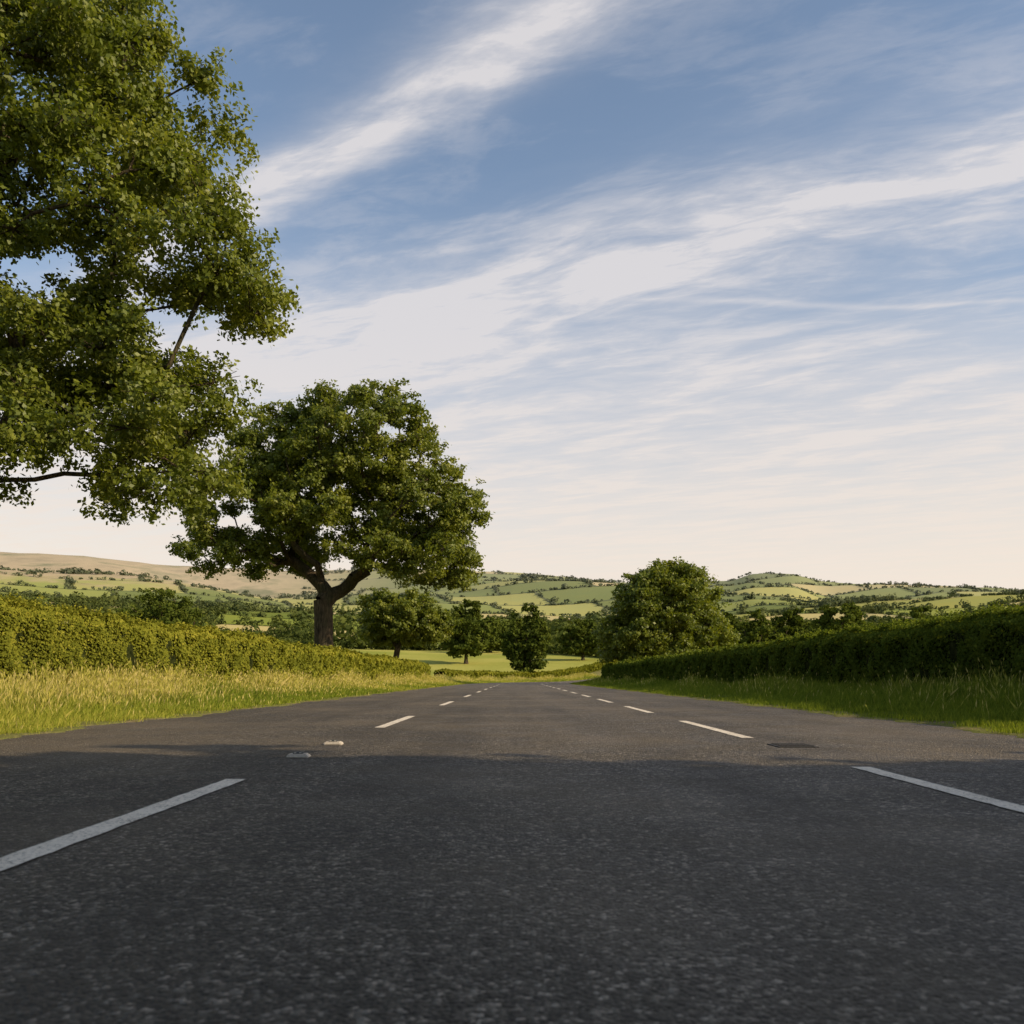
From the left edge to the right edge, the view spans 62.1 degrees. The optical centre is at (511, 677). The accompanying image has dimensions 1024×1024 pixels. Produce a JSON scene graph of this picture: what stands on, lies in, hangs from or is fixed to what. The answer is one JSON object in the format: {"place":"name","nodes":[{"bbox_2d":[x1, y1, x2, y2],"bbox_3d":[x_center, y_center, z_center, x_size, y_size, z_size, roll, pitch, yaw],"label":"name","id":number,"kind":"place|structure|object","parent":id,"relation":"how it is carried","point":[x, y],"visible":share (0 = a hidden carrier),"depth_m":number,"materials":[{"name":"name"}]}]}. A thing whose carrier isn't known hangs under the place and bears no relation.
{"place":"outdoors","nodes":[
{"label":"outdoors","id":0,"kind":"place"},
{"bbox_2d":[0,552,1022,677],"bbox_3d":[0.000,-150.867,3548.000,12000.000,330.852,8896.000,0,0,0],"label":"ground terrain","id":1,"kind":"structure","parent":0,"point":[273,586],"depth_m":1627.65,"materials":[{"name":"green plant"}]},
{"bbox_2d":[0,0,302,526],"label":"oak tree","id":2,"kind":"object","parent":1,"relation":"on","point":[85,120],"visible":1,"depth_m":18.77,"materials":[{"name":"green plant"}]},
{"bbox_2d":[114,587,205,636],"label":"tree","id":3,"kind":"object","parent":1,"relation":"on","point":[165,613],"visible":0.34,"depth_m":74.60,"materials":[{"name":"green plant"}]},
{"bbox_2d":[0,592,431,684],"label":"hedge","id":4,"kind":"object","parent":1,"relation":"on","point":[32,632],"visible":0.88,"depth_m":19.54,"materials":[{"name":"green plant"}]},
{"bbox_2d":[0,657,601,739],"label":"grass verge","id":5,"kind":"object","parent":1,"relation":"on","point":[51,705],"depth_m":15.79,"materials":[{"name":"plant"}]},
{"bbox_2d":[165,377,494,645],"bbox_3d":[-9.519,-7.633,45.520,17.333,16.525,10.852,0,0,0],"label":"oak tree","id":6,"kind":"object","parent":1,"relation":"on","point":[313,457],"visible":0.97,"depth_m":43.23,"materials":[{"name":"green plant"}]},
{"bbox_2d":[355,586,461,657],"bbox_3d":[-7.805,-3.142,64.014,8.181,7.490,6.764,0,0,0],"label":"field maple tree","id":7,"kind":"object","parent":1,"relation":"on","point":[409,622],"visible":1,"depth_m":62.73,"materials":[{"name":"green plant"}]},
{"bbox_2d":[440,598,495,663],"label":"tree","id":8,"kind":"object","parent":1,"relation":"on","point":[466,640],"visible":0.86,"depth_m":178.02,"materials":[{"name":"green plant"}]},
{"bbox_2d":[475,616,508,652],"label":"tree","id":9,"kind":"object","parent":1,"relation":"on","point":[496,640],"visible":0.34,"depth_m":236.44,"materials":[{"name":"green plant"}]},
{"bbox_2d":[0,565,1023,657],"bbox_3d":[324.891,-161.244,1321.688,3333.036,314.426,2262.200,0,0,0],"label":"distant trees","id":10,"kind":"object","parent":1,"relation":"on","point":[301,630],"visible":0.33,"depth_m":926.99,"materials":[{"name":"green plant"}]},
{"bbox_2d":[499,603,551,675],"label":"tree","id":11,"kind":"object","parent":1,"relation":"on","point":[529,645],"visible":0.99,"depth_m":133.82,"materials":[{"name":"green plant"}]},
{"bbox_2d":[434,656,620,678],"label":"hedge","id":12,"kind":"object","parent":1,"relation":"on","point":[593,667],"visible":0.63,"depth_m":131.89,"materials":[{"name":"green plant"}]},
{"bbox_2d":[557,618,605,659],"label":"tree","id":13,"kind":"object","parent":1,"relation":"on","point":[577,641],"visible":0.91,"depth_m":187.79,"materials":[{"name":"green plant"}]},
{"bbox_2d":[590,555,741,663],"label":"oak tree","id":14,"kind":"object","parent":1,"relation":"on","point":[663,607],"visible":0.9,"depth_m":76.88,"materials":[{"name":"green plant"}]},
{"bbox_2d":[723,611,741,632],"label":"tree","id":15,"kind":"object","parent":1,"relation":"on","point":[734,621],"visible":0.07,"depth_m":178.97,"materials":[{"name":"green plant"}]},
{"bbox_2d":[731,608,781,644],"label":"tree","id":16,"kind":"object","parent":1,"relation":"on","point":[750,634],"visible":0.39,"depth_m":127.97,"materials":[{"name":"green plant"}]},
{"bbox_2d":[764,607,814,637],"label":"tree","id":17,"kind":"object","parent":1,"relation":"on","point":[795,621],"visible":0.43,"depth_m":138.83,"materials":[{"name":"green plant"}]},
{"bbox_2d":[569,658,1023,738],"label":"grass verge","id":18,"kind":"object","parent":1,"relation":"on","point":[995,706],"depth_m":15.47,"materials":[{"name":"plant"}]},
{"bbox_2d":[601,599,1023,688],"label":"hedge","id":19,"kind":"object","parent":1,"relation":"on","point":[946,644],"visible":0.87,"depth_m":20.27,"materials":[{"name":"green plant"}]},
{"bbox_2d":[810,601,867,632],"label":"tree","id":20,"kind":"object","parent":1,"relation":"on","point":[853,614],"visible":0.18,"depth_m":108.56,"materials":[{"name":"green plant"}]},
{"bbox_2d":[896,605,938,635],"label":"tree","id":21,"kind":"object","parent":1,"relation":"on","point":[915,612],"visible":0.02,"depth_m":138.47,"materials":[{"name":"green plant"}]},
{"bbox_2d":[0,679,1023,1023],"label":"asphalt road","id":22,"kind":"structure","parent":0,"point":[532,853],"depth_m":2.62,"materials":[{"name":"grey asphalt"}]},
{"bbox_2d":[0,682,536,870],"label":"lane marking","id":23,"kind":"structure","parent":22,"relation":"on","point":[24,855],"depth_m":3.36,"materials":[{"name":"paint"}]},
{"bbox_2d":[286,752,310,757],"bbox_3d":[-1.582,0.569,6.300,0.162,0.041,0.114,0,0,0],"label":"road stud","id":24,"kind":"object","parent":22,"relation":"on","point":[298,755],"visible":1,"depth_m":6.25,"materials":[{"name":"plastic"}]},
{"bbox_2d":[324,740,343,744],"bbox_3d":[-1.575,0.569,7.500,0.162,0.041,0.114,0,0,0],"label":"road stud","id":25,"kind":"object","parent":22,"relation":"on","point":[333,742],"visible":1,"depth_m":7.46,"materials":[{"name":"plastic"}]},
{"bbox_2d":[541,682,1023,812],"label":"lane marking","id":26,"kind":"object","parent":22,"relation":"on","point":[993,801],"visible":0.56,"depth_m":4.65,"materials":[{"name":"paint"}]},
{"bbox_2d":[767,743,818,747],"bbox_3d":[2.424,0.584,7.350,0.340,0.020,0.340,0,0,0],"label":"drain cover","id":27,"kind":"object","parent":22,"relation":"on","point":[790,745],"visible":1,"depth_m":7.23,"materials":[{"name":"metal"}]},
{"bbox_2d":[0,0,1023,588],"label":"sky","id":28,"kind":"structure","parent":0,"point":[733,288],"materials":[{"name":"blue"}]}
]}

